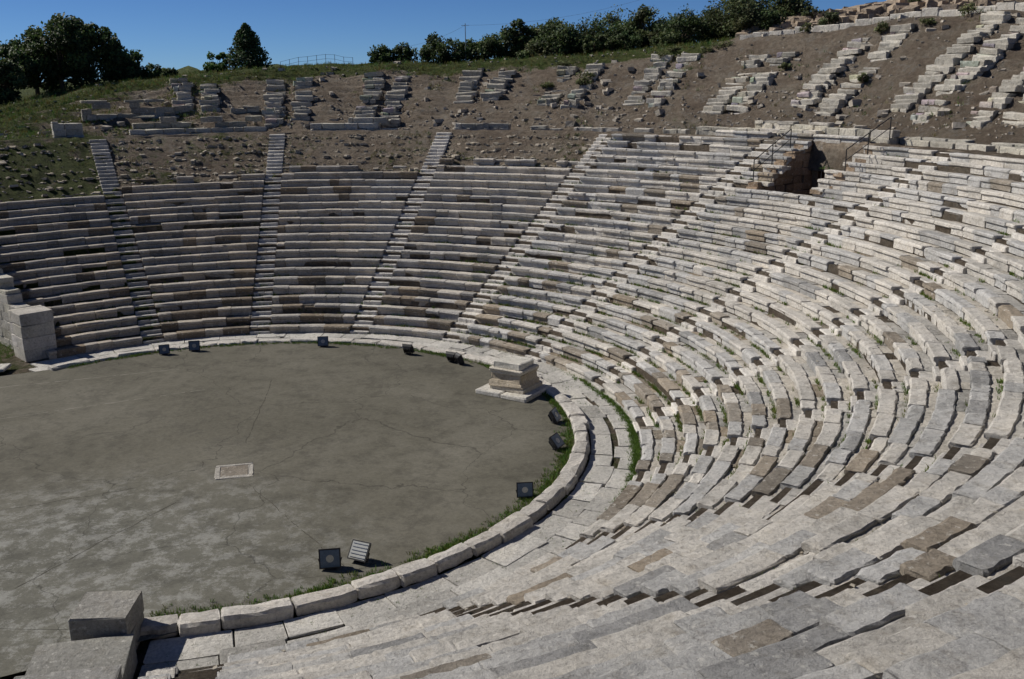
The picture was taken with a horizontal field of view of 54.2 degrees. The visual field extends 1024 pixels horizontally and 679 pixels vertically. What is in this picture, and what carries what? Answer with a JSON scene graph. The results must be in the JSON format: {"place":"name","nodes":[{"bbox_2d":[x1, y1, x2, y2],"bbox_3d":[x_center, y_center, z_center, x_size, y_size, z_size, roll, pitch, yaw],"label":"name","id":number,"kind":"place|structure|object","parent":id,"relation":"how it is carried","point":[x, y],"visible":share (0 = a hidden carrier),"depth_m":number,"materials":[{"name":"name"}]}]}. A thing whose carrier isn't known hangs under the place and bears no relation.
{"place":"outdoors","nodes":[
{"label":"outdoors","id":0,"kind":"place"},
{"bbox_2d":[79,99,175,120],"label":"ruined stone wall","id":1,"kind":"structure","parent":0,"point":[134,107],"depth_m":65.82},
{"bbox_2d":[0,342,574,676],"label":"orchestra floor","id":2,"kind":"structure","parent":0,"point":[392,456],"depth_m":32.48,"materials":[{"name":"stone"}]},
{"bbox_2d":[158,344,169,354],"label":"floodlight","id":3,"kind":"object","parent":2,"relation":"on","point":[164,349],"visible":1,"depth_m":46.07,"materials":[{"name":"black paint"}]},
{"bbox_2d":[0,369,343,587],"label":"floor joints","id":4,"kind":"object","parent":2,"relation":"on","point":[130,488],"visible":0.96,"depth_m":33.32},
{"bbox_2d":[188,340,200,351],"bbox_3d":[-14.815,0.285,46.670,0.564,0.507,0.298,-3,15,-10],"label":"floodlight","id":5,"kind":"object","parent":2,"relation":"on","point":[193,346],"visible":1,"depth_m":46.57,"materials":[{"name":"black paint"}]},
{"bbox_2d":[214,462,253,479],"bbox_3d":[-9.015,4.271,32.459,1.221,0.058,1.225,-4,15,-13],"label":"stone floor plaque","id":6,"kind":"object","parent":2,"relation":"on","point":[231,471],"visible":1,"depth_m":32.40,"materials":[{"name":"stone"}]},
{"bbox_2d":[317,336,328,346],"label":"floodlight","id":7,"kind":"object","parent":2,"relation":"on","point":[322,341],"visible":1,"depth_m":47.05,"materials":[{"name":"black paint"}]},
{"bbox_2d":[318,548,341,570],"bbox_3d":[-4.725,5.663,25.970,0.624,0.565,0.344,-3,15,-8],"label":"floodlight","id":8,"kind":"object","parent":2,"relation":"on","point":[329,559],"visible":1,"depth_m":25.85,"materials":[{"name":"black paint"}]},
{"bbox_2d":[347,539,370,563],"bbox_3d":[-3.988,5.581,26.302,0.626,0.536,0.451,6,16,24],"label":"floodlight","id":9,"kind":"object","parent":2,"relation":"on","point":[359,550],"visible":1,"depth_m":26.22,"materials":[{"name":"black paint"}]},
{"bbox_2d":[402,344,414,354],"bbox_3d":[-4.753,0.440,45.662,0.567,0.495,0.383,5,16,19],"label":"floodlight","id":10,"kind":"object","parent":2,"relation":"on","point":[408,349],"visible":1,"depth_m":45.56,"materials":[{"name":"black paint"}]},
{"bbox_2d":[446,351,455,362],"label":"floodlight","id":11,"kind":"object","parent":2,"relation":"on","point":[450,357],"visible":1,"depth_m":44.22,"materials":[{"name":"black paint"}]},
{"bbox_2d":[454,352,464,364],"bbox_3d":[-2.345,0.845,44.016,0.343,0.505,0.566,-9,17,-29],"label":"floodlight","id":12,"kind":"object","parent":2,"relation":"on","point":[458,358],"visible":1,"depth_m":43.88,"materials":[{"name":"black paint"}]},
{"bbox_2d":[475,355,551,402],"bbox_3d":[0.091,1.440,40.106,2.419,1.370,2.185,9,18,31],"label":"stone altar","id":13,"kind":"object","parent":2,"relation":"on","point":[515,378],"visible":0.98,"depth_m":39.62,"materials":[{"name":"stone"}]},
{"bbox_2d":[516,482,533,498],"bbox_3d":[0.385,4.514,30.151,0.564,0.508,0.330,-1,15,0],"label":"floodlight","id":14,"kind":"object","parent":2,"relation":"on","point":[525,490],"visible":1,"depth_m":30.04,"materials":[{"name":"black paint"}]},
{"bbox_2d":[548,407,560,423],"bbox_3d":[1.543,2.779,36.568,0.404,0.523,0.594,5,16,19],"label":"floodlight","id":15,"kind":"object","parent":2,"relation":"on","point":[554,416],"visible":1,"depth_m":36.45,"materials":[{"name":"black paint"}]},
{"bbox_2d":[549,432,564,450],"bbox_3d":[1.498,3.479,33.985,0.434,0.505,0.596,8,17,29],"label":"floodlight","id":16,"kind":"object","parent":2,"relation":"on","point":[556,442],"visible":1,"depth_m":33.89,"materials":[{"name":"black paint"}]},
{"bbox_2d":[0,171,817,678],"bbox_3d":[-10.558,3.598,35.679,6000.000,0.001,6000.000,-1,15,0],"label":"ground","id":17,"kind":"structure","parent":0,"point":[18,367],"depth_m":30.54,"materials":[{"name":"soil"}]},
{"bbox_2d":[0,363,11,371],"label":"stone slab","id":18,"kind":"structure","parent":17,"relation":"on","point":[4,367],"depth_m":44.15,"materials":[{"name":"stone"}]},
{"bbox_2d":[0,268,56,361],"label":"analemma wall","id":19,"kind":"structure","parent":17,"relation":"on","point":[27,332],"depth_m":46.11,"materials":[{"name":"stone"}]},
{"bbox_2d":[14,590,143,678],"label":"analemma wall","id":20,"kind":"structure","parent":17,"relation":"on","point":[104,630],"depth_m":21.68,"materials":[{"name":"stone"}]},
{"bbox_2d":[48,337,589,639],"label":"orchestra kerb","id":21,"kind":"structure","parent":17,"relation":"on","point":[514,525],"depth_m":26.04,"materials":[{"name":"stone"}]},
{"bbox_2d":[29,332,641,676],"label":"stone walkway","id":22,"kind":"structure","parent":17,"relation":"on","point":[527,546],"depth_m":27.07,"materials":[{"name":"stone"}]},
{"bbox_2d":[0,130,1023,678],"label":"stone seating rows","id":23,"kind":"object","parent":17,"relation":"on","point":[938,518],"visible":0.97,"depth_m":33.31,"materials":[{"name":"stone"}]},
{"bbox_2d":[0,7,1023,665],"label":"grass weeds","id":24,"kind":"object","parent":17,"relation":"on","point":[634,453],"depth_m":47.35,"materials":[{"name":"green plant"}]},
{"bbox_2d":[0,0,885,81],"label":"sky","id":25,"kind":"structure","parent":0,"point":[178,34],"materials":[{"name":"blue"}]},
{"bbox_2d":[0,129,1023,678],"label":"earth bank terrain","id":26,"kind":"structure","parent":0,"point":[80,167],"depth_m":54.98,"materials":[{"name":"soil"}]},
{"bbox_2d":[89,139,164,344],"bbox_3d":[-21.419,-5.987,55.016,1.032,8.975,17.584,-8,17,-26],"label":"stone stairway","id":27,"kind":"object","parent":26,"relation":"on","point":[107,182],"visible":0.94,"depth_m":54.14,"materials":[{"name":"stone"}]},
{"bbox_2d":[250,134,284,334],"bbox_3d":[-13.859,-6.683,57.291,1.032,9.004,17.566,-3,15,-7],"label":"stone stairway","id":28,"kind":"object","parent":26,"relation":"on","point":[274,162],"visible":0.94,"depth_m":56.36,"materials":[{"name":"stone"}]},
{"bbox_2d":[350,132,451,333],"bbox_3d":[-5.940,-6.719,57.037,1.028,8.994,17.579,2,15,11],"label":"stone stairway","id":29,"kind":"object","parent":26,"relation":"on","point":[437,149],"visible":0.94,"depth_m":56.04,"materials":[{"name":"stone"}]},
{"bbox_2d":[442,134,611,342],"bbox_3d":[1.455,-6.061,54.273,1.031,8.998,17.594,8,17,30],"label":"stone stairway","id":30,"kind":"object","parent":26,"relation":"on","point":[585,159],"visible":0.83,"depth_m":53.21,"materials":[{"name":"stone"}]},
{"bbox_2d":[525,140,775,361],"bbox_3d":[7.513,-4.819,49.333,17.602,9.001,1.031,-13,19,-39],"label":"stone stairway","id":31,"kind":"object","parent":26,"relation":"on","point":[543,349],"visible":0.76,"depth_m":48.62,"materials":[{"name":"stone"}]},
{"bbox_2d":[435,572,1023,615],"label":"stone stairway","id":32,"kind":"object","parent":26,"relation":"on","point":[975,581],"visible":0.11,"depth_m":13.76,"materials":[{"name":"stone"}]},
{"bbox_2d":[591,152,949,390],"bbox_3d":[11.554,-3.098,42.738,17.591,8.986,1.036,-6,16,-20],"label":"stone stairway","id":33,"kind":"object","parent":26,"relation":"on","point":[675,338],"visible":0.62,"depth_m":42.41,"materials":[{"name":"stone"}]},
{"bbox_2d":[570,433,1023,544],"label":"stone stairway","id":34,"kind":"object","parent":26,"relation":"on","point":[1002,444],"visible":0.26,"depth_m":21.59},
{"bbox_2d":[746,141,875,197],"bbox_3d":[15.771,-8.371,50.022,7.450,2.998,5.458,-10,18,-31],"label":"vomitory passage","id":35,"kind":"object","parent":26,"relation":"on","point":[799,178],"visible":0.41,"depth_m":51.39,"materials":[{"name":"stone"}]},
{"bbox_2d":[753,129,791,181],"bbox_3d":[13.257,-9.382,50.916,2.846,2.543,0.048,-12,18,-35],"label":"metal railing","id":36,"kind":"object","parent":35,"relation":"on","point":[772,152],"visible":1,"depth_m":50.83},
{"bbox_2d":[844,117,891,170],"bbox_3d":[16.962,-9.282,47.621,2.844,2.543,0.051,-9,17,-27],"label":"metal railing","id":37,"kind":"object","parent":35,"relation":"on","point":[868,134],"visible":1,"depth_m":47.55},
{"bbox_2d":[632,334,1023,483],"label":"stone stairway","id":38,"kind":"object","parent":26,"relation":"on","point":[989,355],"visible":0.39,"depth_m":28.54,"materials":[{"name":"stone"}]},
{"bbox_2d":[633,227,1023,433],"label":"stone stairway","id":39,"kind":"object","parent":26,"relation":"on","point":[791,350],"visible":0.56,"depth_m":35.32,"materials":[{"name":"stone"}]},
{"bbox_2d":[0,0,1023,171],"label":"hillside terrain","id":40,"kind":"structure","parent":0,"point":[833,155],"depth_m":63.84,"materials":[{"name":"soil"}]},
{"bbox_2d":[0,58,28,105],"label":"broadleaf tree","id":41,"kind":"object","parent":40,"relation":"on","point":[11,80],"visible":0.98,"depth_m":71.48,"materials":[{"name":"green plant"}]},
{"bbox_2d":[0,25,65,94],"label":"broadleaf tree","id":42,"kind":"object","parent":40,"relation":"on","point":[15,51],"visible":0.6,"depth_m":74.37,"materials":[{"name":"green plant"}]},
{"bbox_2d":[26,12,99,90],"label":"broadleaf tree","id":43,"kind":"object","parent":40,"relation":"on","point":[78,60],"visible":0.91,"depth_m":73.74,"materials":[{"name":"green plant"}]},
{"bbox_2d":[51,122,83,137],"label":"ruined stone wall","id":44,"kind":"structure","parent":40,"relation":"on","point":[71,130],"depth_m":61.40,"materials":[{"name":"stone"}]},
{"bbox_2d":[49,17,133,88],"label":"broadleaf tree","id":45,"kind":"object","parent":40,"relation":"on","point":[105,35],"visible":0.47,"depth_m":75.67,"materials":[{"name":"green plant"}]},
{"bbox_2d":[97,42,143,82],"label":"broadleaf tree","id":46,"kind":"object","parent":40,"relation":"on","point":[137,56],"visible":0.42,"depth_m":76.68,"materials":[{"name":"green plant"}]},
{"bbox_2d":[125,62,148,79],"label":"round shrub","id":47,"kind":"object","parent":40,"relation":"on","point":[133,70],"visible":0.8,"depth_m":75.80,"materials":[{"name":"green plant"}]},
{"bbox_2d":[142,63,161,78],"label":"round shrub","id":48,"kind":"object","parent":40,"relation":"on","point":[150,67],"visible":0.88,"depth_m":76.23,"materials":[{"name":"green plant"}]},
{"bbox_2d":[132,116,191,128],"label":"ruined stone wall","id":49,"kind":"structure","parent":40,"relation":"on","point":[166,122],"depth_m":64.72,"materials":[{"name":"stone"}]},
{"bbox_2d":[160,67,178,76],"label":"round shrub","id":50,"kind":"object","parent":40,"relation":"on","point":[169,71],"visible":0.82,"depth_m":76.85,"materials":[{"name":"green plant"}]},
{"bbox_2d":[169,78,193,113],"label":"ruined stair blocks","id":51,"kind":"structure","parent":40,"relation":"on","point":[182,88],"depth_m":68.83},
{"bbox_2d":[129,126,266,135],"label":"ruined stone wall","id":52,"kind":"structure","parent":40,"relation":"on","point":[173,131],"depth_m":64.12,"materials":[{"name":"stone"}]},
{"bbox_2d":[200,115,261,127],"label":"ruined stone wall","id":53,"kind":"structure","parent":52,"relation":"on","point":[218,120],"depth_m":64.96,"materials":[{"name":"stone"}]},
{"bbox_2d":[199,83,221,112],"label":"ruined stair blocks","id":54,"kind":"structure","parent":40,"relation":"on","point":[209,97],"depth_m":68.45,"materials":[{"name":"stone"}]},
{"bbox_2d":[203,51,230,72],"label":"round shrub","id":55,"kind":"object","parent":40,"relation":"on","point":[213,65],"visible":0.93,"depth_m":77.57,"materials":[{"name":"green plant"}]},
{"bbox_2d":[230,105,259,113],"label":"ruined stone wall","id":56,"kind":"structure","parent":40,"relation":"on","point":[245,109],"depth_m":67.76,"materials":[{"name":"stone"}]},
{"bbox_2d":[224,22,276,70],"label":"conifer tree","id":57,"kind":"object","parent":40,"relation":"on","point":[247,49],"visible":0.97,"depth_m":76.90,"materials":[{"name":"green plant"}]},
{"bbox_2d":[262,79,285,127],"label":"ruined stair blocks","id":58,"kind":"structure","parent":40,"relation":"on","point":[273,111],"depth_m":68.89,"materials":[{"name":"stone"}]},
{"bbox_2d":[290,77,315,120],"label":"ruined stair blocks","id":59,"kind":"structure","parent":40,"relation":"on","point":[300,109],"depth_m":69.46,"materials":[{"name":"stone"}]},
{"bbox_2d":[280,54,352,67],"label":"metal fence","id":60,"kind":"object","parent":40,"relation":"on","point":[316,59],"visible":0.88,"depth_m":76.60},
{"bbox_2d":[310,122,397,130],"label":"ruined stone wall","id":61,"kind":"structure","parent":40,"relation":"on","point":[373,126],"depth_m":65.39,"materials":[{"name":"stone"}]},
{"bbox_2d":[348,117,388,122],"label":"ruined stone wall","id":62,"kind":"structure","parent":61,"relation":"on","point":[368,120],"depth_m":65.51,"materials":[{"name":"stone"}]},
{"bbox_2d":[354,72,385,116],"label":"ruined stair blocks","id":63,"kind":"structure","parent":40,"relation":"on","point":[372,95],"depth_m":70.41,"materials":[{"name":"stone"}]},
{"bbox_2d":[380,76,410,126],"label":"ruined stair blocks","id":64,"kind":"structure","parent":40,"relation":"on","point":[395,96],"depth_m":69.44,"materials":[{"name":"stone"}]},
{"bbox_2d":[453,70,482,103],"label":"ruined stair blocks","id":65,"kind":"structure","parent":40,"relation":"on","point":[468,83],"depth_m":69.98,"materials":[{"name":"stone"}]},
{"bbox_2d":[454,123,510,129],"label":"ruined stone wall","id":66,"kind":"structure","parent":40,"relation":"on","point":[481,126],"depth_m":64.29,"materials":[{"name":"stone"}]},
{"bbox_2d":[480,70,516,100],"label":"ruined stair blocks","id":67,"kind":"structure","parent":40,"relation":"on","point":[500,82],"depth_m":69.34,"materials":[{"name":"stone"}]},
{"bbox_2d":[0,11,1023,670],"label":"rubble stones","id":68,"kind":"object","parent":40,"relation":"on","point":[662,111],"visible":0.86,"depth_m":61.16,"materials":[{"name":"stone"}]},
{"bbox_2d":[399,0,637,62],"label":"utility pole","id":69,"kind":"object","parent":40,"relation":"on","point":[465,25],"visible":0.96,"depth_m":78.74,"materials":[{"name":"metal"}]},
{"bbox_2d":[531,125,562,130],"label":"ruined stone wall","id":70,"kind":"structure","parent":40,"relation":"on","point":[541,128],"depth_m":63.14,"materials":[{"name":"stone"}]},
{"bbox_2d":[540,81,554,87],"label":"round shrub","id":71,"kind":"object","parent":40,"relation":"on","point":[546,84],"visible":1,"depth_m":68.68,"materials":[{"name":"green plant"}]},
{"bbox_2d":[537,65,579,105],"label":"ruined stair blocks","id":72,"kind":"structure","parent":40,"relation":"on","point":[568,71],"depth_m":68.75,"materials":[{"name":"stone"}]},
{"bbox_2d":[555,59,571,65],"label":"round shrub","id":73,"kind":"object","parent":40,"relation":"on","point":[566,63],"visible":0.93,"depth_m":70.35,"materials":[{"name":"green plant"}]},
{"bbox_2d":[560,63,605,108],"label":"ruined stair blocks","id":74,"kind":"structure","parent":40,"relation":"on","point":[579,93],"depth_m":66.65,"materials":[{"name":"stone"}]},
{"bbox_2d":[575,77,591,85],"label":"round shrub","id":75,"kind":"object","parent":40,"relation":"on","point":[579,81],"visible":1,"depth_m":67.30,"materials":[{"name":"green plant"}]},
{"bbox_2d":[575,70,594,78],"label":"round shrub","id":76,"kind":"object","parent":40,"relation":"on","point":[589,74],"visible":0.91,"depth_m":67.82,"materials":[{"name":"green plant"}]},
{"bbox_2d":[367,0,812,64],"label":"distant tree row","id":77,"kind":"object","parent":40,"relation":"on","point":[518,39],"visible":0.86,"depth_m":76.77,"materials":[{"name":"green plant"}]},
{"bbox_2d":[574,127,689,133],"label":"ruined stone wall","id":78,"kind":"structure","parent":40,"relation":"on","point":[650,130],"depth_m":60.18,"materials":[{"name":"stone"}]},
{"bbox_2d":[622,54,673,105],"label":"ruined stair blocks","id":79,"kind":"structure","parent":40,"relation":"on","point":[652,74],"depth_m":65.66,"materials":[{"name":"stone"}]},
{"bbox_2d":[657,50,668,58],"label":"round shrub","id":80,"kind":"object","parent":40,"relation":"on","point":[662,53],"visible":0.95,"depth_m":67.31,"materials":[{"name":"green plant"}]},
{"bbox_2d":[646,53,700,106],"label":"ruined stair blocks","id":81,"kind":"structure","parent":40,"relation":"on","point":[666,83],"depth_m":64.03,"materials":[{"name":"stone"}]},
{"bbox_2d":[667,45,681,51],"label":"round shrub","id":82,"kind":"object","parent":40,"relation":"on","point":[674,49],"visible":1,"depth_m":67.97,"materials":[{"name":"green plant"}]},
{"bbox_2d":[700,46,712,52],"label":"round shrub","id":83,"kind":"object","parent":40,"relation":"on","point":[709,48],"visible":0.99,"depth_m":66.38,"materials":[{"name":"green plant"}]},
{"bbox_2d":[711,39,733,49],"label":"round shrub","id":84,"kind":"object","parent":40,"relation":"on","point":[723,43],"visible":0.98,"depth_m":66.09,"materials":[{"name":"green plant"}]},
{"bbox_2d":[702,54,771,114],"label":"ruined stair blocks","id":85,"kind":"structure","parent":40,"relation":"on","point":[719,104],"depth_m":61.05,"materials":[{"name":"stone"}]},
{"bbox_2d":[695,126,822,137],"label":"ruined stone wall","id":86,"kind":"structure","parent":40,"relation":"on","point":[705,130],"depth_m":55.58,"materials":[{"name":"stone"}]},
{"bbox_2d":[754,120,834,131],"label":"ruined stone wall","id":87,"kind":"structure","parent":86,"relation":"on","point":[789,125],"depth_m":54.24,"materials":[{"name":"stone"}]},
{"bbox_2d":[726,52,799,113],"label":"ruined stair blocks","id":88,"kind":"structure","parent":40,"relation":"on","point":[759,81],"depth_m":59.79,"materials":[{"name":"stone"}]},
{"bbox_2d":[777,62,792,70],"bbox_3d":[16.569,-16.358,60.536,0.876,0.864,0.984,8,17,30],"label":"round shrub","id":89,"kind":"object","parent":40,"relation":"on","point":[784,65],"visible":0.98,"depth_m":60.38,"materials":[{"name":"green plant"}]},
{"bbox_2d":[798,22,812,31],"bbox_3d":[18.612,-19.630,63.283,0.850,0.935,0.938,-1,15,0],"label":"round shrub","id":90,"kind":"object","parent":40,"relation":"on","point":[808,27],"visible":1,"depth_m":63.09,"materials":[{"name":"green plant"}]},
{"bbox_2d":[818,10,839,24],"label":"round shrub","id":91,"kind":"object","parent":40,"relation":"on","point":[828,17],"visible":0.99,"depth_m":65.21,"materials":[{"name":"green plant"}]},
{"bbox_2d":[790,37,870,108],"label":"ruined stair blocks","id":92,"kind":"structure","parent":40,"relation":"on","point":[824,75],"depth_m":57.41,"materials":[{"name":"stone"}]},
{"bbox_2d":[825,127,899,143],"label":"ruined stone wall","id":93,"kind":"structure","parent":40,"relation":"on","point":[875,133],"depth_m":50.26,"materials":[{"name":"stone"}]},
{"bbox_2d":[857,72,869,83],"bbox_3d":[19.531,-14.419,55.549,0.736,0.876,0.593,-1,15,0],"label":"round shrub","id":94,"kind":"object","parent":40,"relation":"on","point":[865,76],"visible":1,"depth_m":55.42,"materials":[{"name":"green plant"}]},
{"bbox_2d":[815,23,916,115],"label":"ruined stair blocks","id":95,"kind":"structure","parent":40,"relation":"on","point":[833,102],"depth_m":56.20,"materials":[{"name":"stone"}]},
{"bbox_2d":[735,0,1014,36],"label":"rock outcrop","id":96,"kind":"object","parent":40,"relation":"on","point":[852,14],"visible":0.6,"depth_m":65.28,"materials":[{"name":"stone"}]},
{"bbox_2d":[801,6,822,18],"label":"round shrub","id":97,"kind":"object","parent":96,"relation":"on","point":[810,9],"visible":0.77,"depth_m":69.62,"materials":[{"name":"green plant"}]},
{"bbox_2d":[873,21,888,34],"bbox_3d":[21.792,-18.229,58.758,0.851,0.951,0.845,-11,18,-34],"label":"round shrub","id":98,"kind":"object","parent":40,"relation":"on","point":[881,26],"visible":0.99,"depth_m":58.60,"materials":[{"name":"green plant"}]},
{"bbox_2d":[740,1,1023,39],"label":"retaining wall","id":99,"kind":"structure","parent":40,"relation":"on","point":[941,12],"depth_m":61.12,"materials":[{"name":"stone"}]},
{"bbox_2d":[919,16,935,24],"bbox_3d":[23.614,-17.972,56.807,0.975,0.741,0.872,-1,15,0],"label":"round shrub","id":100,"kind":"object","parent":40,"relation":"on","point":[924,21],"visible":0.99,"depth_m":56.67,"materials":[{"name":"green plant"}]},
{"bbox_2d":[887,138,995,151],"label":"ruined stone wall","id":101,"kind":"structure","parent":40,"relation":"on","point":[952,145],"depth_m":45.85,"materials":[{"name":"stone"}]},
{"bbox_2d":[890,11,1010,112],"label":"ruined stair blocks","id":102,"kind":"structure","parent":40,"relation":"on","point":[955,54],"depth_m":52.41,"materials":[{"name":"stone"}]},
{"bbox_2d":[909,137,1023,148],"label":"ruined stone wall","id":103,"kind":"structure","parent":40,"relation":"on","point":[996,144],"depth_m":46.13,"materials":[{"name":"stone"}]},
{"bbox_2d":[910,18,1023,123],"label":"ruined stair blocks","id":104,"kind":"structure","parent":40,"relation":"on","point":[982,61],"depth_m":50.65,"materials":[{"name":"stone"}]},
{"bbox_2d":[958,1,980,14],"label":"round shrub","id":105,"kind":"object","parent":40,"relation":"on","point":[972,9],"visible":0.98,"depth_m":55.65,"materials":[{"name":"green plant"}]},
{"bbox_2d":[966,67,1023,127],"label":"ruined stair blocks","id":106,"kind":"structure","parent":40,"relation":"on","point":[1001,95],"depth_m":47.13,"materials":[{"name":"stone"}]},
{"bbox_2d":[997,146,1023,154],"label":"ruined stone wall","id":107,"kind":"structure","parent":40,"relation":"on","point":[1012,150],"depth_m":42.49,"materials":[{"name":"stone"}]},
{"bbox_2d":[1002,94,1023,125],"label":"ruined stair blocks","id":108,"kind":"structure","parent":40,"relation":"on","point":[1010,115],"depth_m":45.79,"materials":[{"name":"stone"}]}
]}

